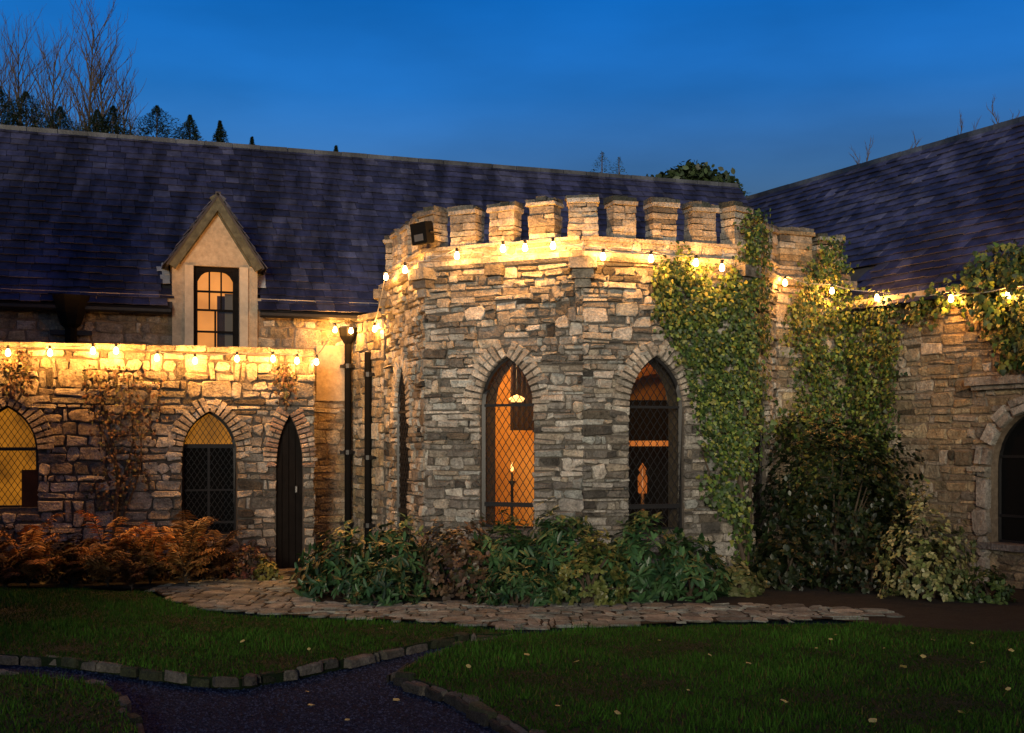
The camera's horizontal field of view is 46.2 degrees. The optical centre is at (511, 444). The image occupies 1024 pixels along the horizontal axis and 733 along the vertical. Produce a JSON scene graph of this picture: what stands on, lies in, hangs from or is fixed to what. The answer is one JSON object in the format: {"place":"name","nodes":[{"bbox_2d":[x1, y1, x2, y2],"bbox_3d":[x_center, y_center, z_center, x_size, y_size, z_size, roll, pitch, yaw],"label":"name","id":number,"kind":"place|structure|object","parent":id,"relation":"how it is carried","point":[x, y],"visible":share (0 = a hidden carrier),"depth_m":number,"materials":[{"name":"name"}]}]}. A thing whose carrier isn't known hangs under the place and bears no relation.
{"place":"outdoors","nodes":[
{"label":"outdoors","id":0,"kind":"place"},
{"bbox_2d":[0,668,141,732],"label":"lawn","id":1,"kind":"structure","parent":0,"point":[77,713],"depth_m":6.92,"materials":[{"name":"green plant"}]},
{"bbox_2d":[1,586,299,597],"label":"ground","id":2,"kind":"structure","parent":0,"point":[118,589],"depth_m":13.55,"materials":[{"name":"soil"}]},
{"bbox_2d":[0,525,16,563],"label":"fern","id":3,"kind":"object","parent":2,"relation":"on","point":[2,543],"visible":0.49,"depth_m":13.46,"materials":[{"name":"brown plant"}]},
{"bbox_2d":[0,544,34,587],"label":"fern","id":4,"kind":"object","parent":2,"relation":"on","point":[8,575],"visible":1,"depth_m":12.86,"materials":[{"name":"orange plant"}]},
{"bbox_2d":[0,512,70,587],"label":"fern","id":5,"kind":"object","parent":2,"relation":"on","point":[37,549],"visible":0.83,"depth_m":13.12,"materials":[{"name":"orange plant"}]},
{"bbox_2d":[106,542,150,590],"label":"fern","id":6,"kind":"object","parent":2,"relation":"on","point":[130,575],"visible":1,"depth_m":12.88,"materials":[{"name":"orange plant"}]},
{"bbox_2d":[0,342,317,577],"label":"stone outbuilding","id":7,"kind":"structure","parent":2,"relation":"on","point":[230,446],"depth_m":14.61,"materials":[{"name":"stone"}]},
{"bbox_2d":[0,350,37,398],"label":"climbing plant","id":8,"kind":"object","parent":7,"relation":"attached to","point":[14,364],"visible":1,"depth_m":13.99,"materials":[{"name":"brown plant"}]},
{"bbox_2d":[0,406,37,507],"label":"window frame","id":9,"kind":"structure","parent":7,"relation":"in","point":[18,445],"depth_m":14.19,"materials":[{"name":"metal"}]},
{"bbox_2d":[80,364,167,541],"bbox_3d":[-4.636,0.206,14.373,1.012,2.348,0.153,0,0,-17],"label":"climbing plant","id":10,"kind":"object","parent":7,"relation":"attached to","point":[116,469],"visible":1,"depth_m":14.37,"materials":[{"name":"brown plant"}]},
{"bbox_2d":[0,323,351,358],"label":"string lights","id":11,"kind":"object","parent":7,"relation":"attached to","point":[117,344],"visible":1,"depth_m":14.43,"materials":[{"name":"black metal"}]},
{"bbox_2d":[182,412,235,533],"bbox_3d":[-3.771,0.346,14.920,0.675,1.534,0.040,0,0,-19],"label":"window frame","id":12,"kind":"structure","parent":7,"relation":"in","point":[209,448],"depth_m":14.93,"materials":[{"name":"black metal"}]},
{"bbox_2d":[271,362,296,409],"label":"climbing plant","id":13,"kind":"object","parent":7,"relation":"attached to","point":[284,368],"visible":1,"depth_m":15.01,"materials":[{"name":"brown plant"}]},
{"bbox_2d":[276,416,301,567],"bbox_3d":[-2.815,0.585,15.148,0.338,1.950,0.071,0,0,-19],"label":"door","id":14,"kind":"structure","parent":7,"relation":"in","point":[289,455],"depth_m":15.16,"materials":[{"name":"brown wood"}]},
{"bbox_2d":[351,311,386,563],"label":"link wall","id":15,"kind":"structure","parent":2,"relation":"on","point":[371,338],"depth_m":15.97,"materials":[{"name":"stone"}]},
{"bbox_2d":[363,352,375,552],"bbox_3d":[-1.913,0.166,15.970,0.132,2.808,0.200,0,0,-35],"label":"drainpipe","id":16,"kind":"object","parent":15,"relation":"attached to","point":[368,457],"visible":0.93,"depth_m":15.93,"materials":[{"name":"black metal"}]},
{"bbox_2d":[0,124,747,560],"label":"stone house","id":17,"kind":"structure","parent":2,"relation":"on","point":[142,240],"depth_m":16.64,"materials":[{"name":"stone"}]},
{"bbox_2d":[50,294,91,342],"bbox_3d":[-5.573,-1.504,15.158,0.449,0.752,0.444,0,0,23],"label":"drainpipe","id":18,"kind":"object","parent":17,"relation":"attached to","point":[70,310],"visible":0.86,"depth_m":15.04,"materials":[{"name":"black metal"}]},
{"bbox_2d":[339,327,356,560],"bbox_3d":[-2.230,-0.012,16.318,0.240,3.163,0.240,0,0,-22],"label":"drainpipe","id":19,"kind":"object","parent":17,"relation":"attached to","point":[347,335],"visible":0.92,"depth_m":16.27,"materials":[{"name":"black metal"}]},
{"bbox_2d":[373,194,782,589],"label":"castle tower","id":20,"kind":"structure","parent":2,"relation":"on","point":[594,420],"depth_m":13.46,"materials":[{"name":"stone"}]},
{"bbox_2d":[397,369,409,531],"bbox_3d":[-1.326,0.026,14.878,0.054,2.123,0.670,0,0,-19],"label":"window frame","id":21,"kind":"structure","parent":20,"relation":"in","point":[403,468],"depth_m":15.01,"materials":[{"name":"black metal"}]},
{"bbox_2d":[410,221,441,245],"bbox_3d":[-0.982,-2.392,13.593,0.231,0.252,0.342,0,0,-41],"label":"floodlight","id":22,"kind":"object","parent":20,"relation":"attached to","point":[423,232],"visible":1,"depth_m":13.49,"materials":[{"name":"black paint"}]},
{"bbox_2d":[482,357,533,527],"bbox_3d":[-0.030,-0.033,13.459,0.703,1.938,0.057,0,0,26],"label":"window frame","id":23,"kind":"structure","parent":20,"relation":"in","point":[500,504],"depth_m":13.48,"materials":[{"name":"black metal"}]},
{"bbox_2d":[509,464,514,524],"bbox_3d":[0.000,0.855,14.900,0.240,1.290,0.240,0,0,0],"label":"candle lamp","id":24,"kind":"object","parent":20,"relation":"on","point":[512,482],"visible":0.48,"depth_m":14.88,"materials":[{"name":"black metal"}]},
{"bbox_2d":[509,365,524,401],"bbox_3d":[0.060,-1.110,14.500,0.200,1.180,0.200,0,0,0],"label":"pendant lamp","id":25,"kind":"object","parent":20,"relation":"hanging from","point":[515,397],"visible":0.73,"depth_m":14.45,"materials":[{"name":"glass"}]},
{"bbox_2d":[373,237,697,325],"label":"string lights","id":26,"kind":"object","parent":20,"relation":"attached to","point":[553,239],"visible":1,"depth_m":13.12,"materials":[{"name":"black metal"}]},
{"bbox_2d":[638,463,646,519],"bbox_3d":[1.620,0.860,14.900,0.200,1.280,0.200,0,0,0],"label":"table lamp","id":27,"kind":"object","parent":20,"relation":"on","point":[640,478],"visible":0.45,"depth_m":14.86,"materials":[{"name":"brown wood"}]},
{"bbox_2d":[628,356,681,529],"bbox_3d":[1.575,-0.027,13.347,0.710,1.955,0.054,0,0,-19],"label":"window frame","id":28,"kind":"structure","parent":20,"relation":"in","point":[648,506],"depth_m":13.37,"materials":[{"name":"black metal"}]},
{"bbox_2d":[650,208,773,567],"bbox_3d":[2.557,-0.569,13.649,2.353,4.566,0.721,0,0,-42],"label":"ivy","id":29,"kind":"object","parent":20,"relation":"attached to","point":[714,399],"visible":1,"depth_m":13.41,"materials":[{"name":"green plant"}]},
{"bbox_2d":[695,470,753,566],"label":"ivy","id":30,"kind":"object","parent":20,"relation":"attached to","point":[732,506],"visible":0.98,"depth_m":13.43,"materials":[{"name":"green plant"}]},
{"bbox_2d":[752,391,762,538],"bbox_3d":[2.894,0.132,14.348,0.057,2.022,0.673,0,0,26],"label":"window frame","id":31,"kind":"structure","parent":20,"relation":"in","point":[758,478],"depth_m":14.52,"materials":[{"name":"black metal"}]},
{"bbox_2d":[759,400,808,451],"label":"ivy","id":32,"kind":"object","parent":20,"relation":"attached to","point":[773,423],"visible":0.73,"depth_m":14.15,"materials":[{"name":"green plant"}]},
{"bbox_2d":[775,226,856,567],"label":"battlement wall","id":33,"kind":"structure","parent":2,"relation":"on","point":[792,245],"depth_m":15.17,"materials":[{"name":"stone"}]},
{"bbox_2d":[779,236,907,541],"bbox_3d":[3.837,-0.717,14.730,1.721,3.911,1.210,0,0,-13],"label":"ivy","id":34,"kind":"object","parent":33,"relation":"attached to","point":[885,361],"visible":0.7,"depth_m":15.06,"materials":[{"name":"green plant"}]},
{"bbox_2d":[746,116,1023,588],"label":"stone wing","id":35,"kind":"structure","parent":2,"relation":"on","point":[921,217],"depth_m":14.54,"materials":[{"name":"grey stone"}]},
{"bbox_2d":[720,260,1023,296],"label":"string lights","id":36,"kind":"object","parent":35,"relation":"attached to","point":[786,277],"visible":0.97,"depth_m":14.46,"materials":[{"name":"black metal"}]},
{"bbox_2d":[904,239,1023,375],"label":"ivy","id":37,"kind":"object","parent":35,"relation":"attached to","point":[1003,270],"visible":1,"depth_m":13.15,"materials":[{"name":"green plant"}]},
{"bbox_2d":[998,416,1023,543],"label":"window frame","id":38,"kind":"structure","parent":35,"relation":"in","point":[1011,456],"depth_m":13.38,"materials":[{"name":"black metal"}]},
{"bbox_2d":[0,584,520,689],"bbox_3d":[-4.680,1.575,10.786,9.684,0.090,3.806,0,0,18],"label":"lawn","id":39,"kind":"structure","parent":0,"point":[277,676],"depth_m":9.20,"materials":[{"name":"green plant"}]},
{"bbox_2d":[0,602,871,732],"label":"path","id":40,"kind":"structure","parent":0,"point":[413,702],"depth_m":7.43,"materials":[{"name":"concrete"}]},
{"bbox_2d":[0,669,144,732],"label":"kerb","id":41,"kind":"structure","parent":40,"relation":"on","point":[134,718],"depth_m":7.06,"materials":[{"name":"stone"}]},
{"bbox_2d":[0,632,497,687],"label":"kerb","id":42,"kind":"structure","parent":40,"relation":"on","point":[250,679],"depth_m":8.38,"materials":[{"name":"stone"}]},
{"bbox_2d":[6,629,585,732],"bbox_3d":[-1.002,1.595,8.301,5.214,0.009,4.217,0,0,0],"label":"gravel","id":43,"kind":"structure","parent":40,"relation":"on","point":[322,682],"depth_m":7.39,"materials":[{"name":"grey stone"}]},
{"bbox_2d":[386,634,546,732],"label":"kerb","id":44,"kind":"structure","parent":40,"relation":"on","point":[476,710],"depth_m":7.24,"materials":[{"name":"stone"}]},
{"bbox_2d":[0,560,1023,631],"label":"flower bed","id":45,"kind":"object","parent":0,"point":[937,612],"visible":0.2,"depth_m":11.96,"materials":[{"name":"soil"}]},
{"bbox_2d":[0,87,37,125],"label":"conifer","id":46,"kind":"object","parent":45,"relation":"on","point":[2,100],"visible":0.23,"depth_m":28.90,"materials":[{"name":"green plant"}]},
{"bbox_2d":[0,33,40,125],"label":"bare tree","id":47,"kind":"object","parent":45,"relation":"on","point":[1,84],"visible":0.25,"depth_m":32.97,"materials":[{"name":"brown plant"}]},
{"bbox_2d":[0,6,71,126],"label":"bare tree","id":48,"kind":"object","parent":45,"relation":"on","point":[14,72],"visible":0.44,"depth_m":32.92,"materials":[{"name":"brown plant"}]},
{"bbox_2d":[0,91,82,130],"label":"conifer","id":49,"kind":"object","parent":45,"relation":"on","point":[25,108],"visible":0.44,"depth_m":28.83,"materials":[{"name":"green plant"}]},
{"bbox_2d":[4,18,88,130],"bbox_3d":[-12.519,-5.084,33.113,3.156,13.374,3.278,0,0,0],"label":"bare tree","id":50,"kind":"object","parent":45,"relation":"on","point":[53,107],"visible":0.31,"depth_m":32.88,"materials":[{"name":"brown plant"}]},
{"bbox_2d":[34,106,86,130],"bbox_3d":[-11.650,-3.302,29.497,8.274,9.804,9.125,0,0,0],"label":"conifer","id":51,"kind":"object","parent":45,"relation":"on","point":[59,113],"visible":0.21,"depth_m":28.89,"materials":[{"name":"green plant"}]},
{"bbox_2d":[47,534,100,584],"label":"fern","id":52,"kind":"object","parent":45,"relation":"on","point":[67,563],"visible":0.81,"depth_m":13.41,"materials":[{"name":"orange plant"}]},
{"bbox_2d":[11,0,146,133],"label":"bare tree","id":53,"kind":"object","parent":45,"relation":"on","point":[90,80],"visible":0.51,"depth_m":32.89,"materials":[{"name":"brown plant"}]},
{"bbox_2d":[10,538,167,586],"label":"shrub","id":54,"kind":"object","parent":45,"relation":"on","point":[51,577],"visible":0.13,"depth_m":13.67,"materials":[{"name":"brown plant"}]},
{"bbox_2d":[70,109,111,132],"bbox_3d":[-10.213,-3.258,29.387,6.971,9.716,7.332,0,0,0],"label":"conifer","id":55,"kind":"object","parent":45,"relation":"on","point":[96,113],"visible":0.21,"depth_m":28.86,"materials":[{"name":"green plant"}]},
{"bbox_2d":[68,510,144,586],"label":"fern","id":56,"kind":"object","parent":45,"relation":"on","point":[97,564],"visible":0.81,"depth_m":13.18,"materials":[{"name":"orange plant"}]},
{"bbox_2d":[74,20,141,134],"bbox_3d":[-11.331,-4.996,33.044,2.490,13.200,3.050,0,0,0],"label":"bare tree","id":57,"kind":"object","parent":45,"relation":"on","point":[102,111],"visible":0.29,"depth_m":32.90,"materials":[{"name":"brown plant"}]},
{"bbox_2d":[92,105,136,135],"bbox_3d":[-9.355,-3.311,28.516,6.165,9.822,6.785,0,0,0],"label":"conifer","id":58,"kind":"object","parent":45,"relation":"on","point":[114,125],"visible":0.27,"depth_m":28.91,"materials":[{"name":"green plant"}]},
{"bbox_2d":[104,53,147,134],"bbox_3d":[-10.606,-4.616,33.048,2.029,12.440,2.078,0,0,0],"label":"bare tree","id":59,"kind":"object","parent":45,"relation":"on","point":[124,103],"visible":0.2,"depth_m":32.96,"materials":[{"name":"brown plant"}]},
{"bbox_2d":[121,520,176,584],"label":"fern","id":60,"kind":"object","parent":45,"relation":"on","point":[148,554],"visible":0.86,"depth_m":13.38,"materials":[{"name":"orange plant"}]},
{"bbox_2d":[123,105,190,139],"bbox_3d":[-8.036,-3.309,28.448,9.012,9.819,9.618,0,0,0],"label":"conifer","id":61,"kind":"object","parent":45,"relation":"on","point":[158,129],"visible":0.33,"depth_m":28.84,"materials":[{"name":"green plant"}]},
{"bbox_2d":[173,114,206,141],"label":"conifer","id":62,"kind":"object","parent":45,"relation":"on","point":[188,125],"visible":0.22,"depth_m":28.92,"materials":[{"name":"green plant"}]},
{"bbox_2d":[152,552,239,580],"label":"shrub","id":63,"kind":"object","parent":45,"relation":"on","point":[198,577],"visible":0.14,"depth_m":13.94,"materials":[{"name":"brown plant"}]},
{"bbox_2d":[212,120,229,142],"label":"conifer","id":64,"kind":"object","parent":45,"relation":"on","point":[219,136],"visible":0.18,"depth_m":28.95,"materials":[{"name":"green plant"}]},
{"bbox_2d":[249,136,254,144],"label":"conifer","id":65,"kind":"object","parent":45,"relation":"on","point":[251,142],"visible":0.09,"depth_m":29.97,"materials":[{"name":"green plant"}]},
{"bbox_2d":[290,519,397,601],"bbox_3d":[-1.646,1.232,12.454,1.230,0.937,0.995,0,0,0],"label":"shrub","id":66,"kind":"object","parent":45,"relation":"on","point":[332,572],"visible":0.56,"depth_m":12.22,"materials":[{"name":"green plant"}]},
{"bbox_2d":[344,557,426,605],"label":"shrub","id":67,"kind":"object","parent":45,"relation":"on","point":[394,591],"visible":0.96,"depth_m":11.77,"materials":[{"name":"green plant"}]},
{"bbox_2d":[348,513,450,599],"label":"shrub","id":68,"kind":"object","parent":45,"relation":"on","point":[409,557],"visible":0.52,"depth_m":12.38,"materials":[{"name":"green plant"}]},
{"bbox_2d":[409,512,497,601],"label":"shrub","id":69,"kind":"object","parent":45,"relation":"on","point":[447,591],"visible":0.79,"depth_m":12.23,"materials":[{"name":"brown plant"}]},
{"bbox_2d":[455,509,546,598],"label":"shrub","id":70,"kind":"object","parent":45,"relation":"on","point":[497,556],"visible":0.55,"depth_m":12.36,"materials":[{"name":"green plant"}]},
{"bbox_2d":[467,562,563,606],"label":"shrub","id":71,"kind":"object","parent":45,"relation":"on","point":[513,585],"visible":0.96,"depth_m":11.74,"materials":[{"name":"green plant"}]},
{"bbox_2d":[509,496,615,601],"bbox_3d":[0.543,1.107,12.411,1.187,1.165,1.078,0,0,0],"label":"shrub","id":72,"kind":"object","parent":45,"relation":"on","point":[558,534],"visible":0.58,"depth_m":12.17,"materials":[{"name":"green plant"}]},
{"bbox_2d":[547,527,632,605],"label":"shrub","id":73,"kind":"object","parent":45,"relation":"on","point":[593,588],"visible":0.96,"depth_m":11.81,"materials":[{"name":"green plant"}]},
{"bbox_2d":[584,511,698,602],"bbox_3d":[1.344,1.187,12.348,1.160,1.034,1.011,0,0,-27],"label":"shrub","id":74,"kind":"object","parent":45,"relation":"on","point":[644,573],"visible":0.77,"depth_m":12.10,"materials":[{"name":"green plant"}]},
{"bbox_2d":[648,532,733,602],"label":"shrub","id":75,"kind":"object","parent":45,"relation":"on","point":[701,572],"visible":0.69,"depth_m":12.16,"materials":[{"name":"green plant"}]},
{"bbox_2d":[710,556,768,597],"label":"shrub","id":76,"kind":"object","parent":45,"relation":"on","point":[742,575],"visible":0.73,"depth_m":12.49,"materials":[{"name":"green plant"}]},
{"bbox_2d":[746,527,825,590],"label":"shrub","id":77,"kind":"object","parent":45,"relation":"on","point":[773,565],"visible":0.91,"depth_m":13.05,"materials":[{"name":"green plant"}]},
{"bbox_2d":[746,403,941,586],"bbox_3d":[3.723,0.570,13.851,2.503,2.108,1.247,0,0,0],"label":"evergreen shrub","id":78,"kind":"object","parent":45,"relation":"on","point":[839,518],"visible":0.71,"depth_m":13.62,"materials":[{"name":"green plant"}]},
{"bbox_2d":[820,539,925,594],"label":"shrub","id":79,"kind":"object","parent":45,"relation":"on","point":[864,571],"visible":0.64,"depth_m":12.78,"materials":[{"name":"green plant"}]},
{"bbox_2d":[872,478,990,601],"bbox_3d":[4.292,0.976,12.288,1.180,1.283,0.882,0,0,0],"label":"variegated shrub","id":80,"kind":"object","parent":45,"relation":"on","point":[933,583],"visible":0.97,"depth_m":12.18,"materials":[{"name":"green plant"}]},
{"bbox_2d":[950,565,1017,604],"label":"shrub","id":81,"kind":"object","parent":45,"relation":"on","point":[995,582],"visible":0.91,"depth_m":11.99,"materials":[{"name":"green plant"}]},
{"bbox_2d":[0,0,1023,195],"label":"sky","id":82,"kind":"structure","parent":0,"point":[777,93],"materials":[{"name":"blue"}]},
{"bbox_2d":[144,571,904,629],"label":"paving","id":83,"kind":"structure","parent":0,"point":[276,597],"depth_m":11.34,"materials":[{"name":"stone"}]},
{"bbox_2d":[155,510,232,584],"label":"fern","id":84,"kind":"object","parent":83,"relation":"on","point":[185,561],"visible":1,"depth_m":13.32,"materials":[{"name":"orange plant"}]},
{"bbox_2d":[187,527,250,580],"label":"fern","id":85,"kind":"object","parent":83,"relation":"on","point":[216,566],"visible":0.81,"depth_m":13.65,"materials":[{"name":"orange plant"}]},
{"bbox_2d":[223,540,276,579],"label":"shrub","id":86,"kind":"object","parent":83,"relation":"on","point":[247,568],"visible":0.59,"depth_m":14.02,"materials":[{"name":"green plant"}]},
{"bbox_2d":[252,557,283,580],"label":"shrub","id":87,"kind":"object","parent":83,"relation":"on","point":[269,568],"visible":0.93,"depth_m":13.83,"materials":[{"name":"green plant"}]},
{"bbox_2d":[590,151,614,172],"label":"conifer","id":88,"kind":"object","parent":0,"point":[602,153],"visible":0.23,"depth_m":31.00,"materials":[{"name":"green plant"}]},
{"bbox_2d":[615,157,627,174],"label":"conifer","id":89,"kind":"object","parent":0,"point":[618,170],"visible":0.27,"depth_m":31.00,"materials":[{"name":"green plant"}]},
{"bbox_2d":[646,159,747,196],"bbox_3d":[4.842,-3.057,33.023,3.493,9.314,3.034,0,0,0],"label":"leafy tree","id":90,"kind":"object","parent":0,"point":[690,170],"visible":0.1,"depth_m":32.34,"materials":[{"name":"green plant"}]},
{"bbox_2d":[402,618,1023,732],"bbox_3d":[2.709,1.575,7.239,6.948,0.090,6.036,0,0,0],"label":"lawn","id":91,"kind":"structure","parent":0,"point":[700,644],"depth_m":7.67,"materials":[{"name":"green plant"}]},
{"bbox_2d":[868,718,876,721],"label":"fallen leaf","id":92,"kind":"object","parent":91,"relation":"on","point":[872,719],"visible":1,"depth_m":6.52,"materials":[{"name":"beige plant"}]},
{"bbox_2d":[849,136,873,163],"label":"bare tree","id":93,"kind":"object","parent":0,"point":[868,153],"visible":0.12,"depth_m":23.93,"materials":[{"name":"brown plant"}]},
{"bbox_2d":[910,131,921,148],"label":"bare tree","id":94,"kind":"object","parent":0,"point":[915,142],"visible":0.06,"depth_m":23.03,"materials":[{"name":"brown plant"}]},
{"bbox_2d":[947,112,979,136],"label":"bare tree","id":95,"kind":"object","parent":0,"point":[963,123],"visible":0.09,"depth_m":22.05,"materials":[{"name":"brown plant"}]},
{"bbox_2d":[986,96,1018,123],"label":"bare tree","id":96,"kind":"object","parent":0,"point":[997,114],"visible":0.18,"depth_m":22.07,"materials":[{"name":"brown plant"}]}
]}

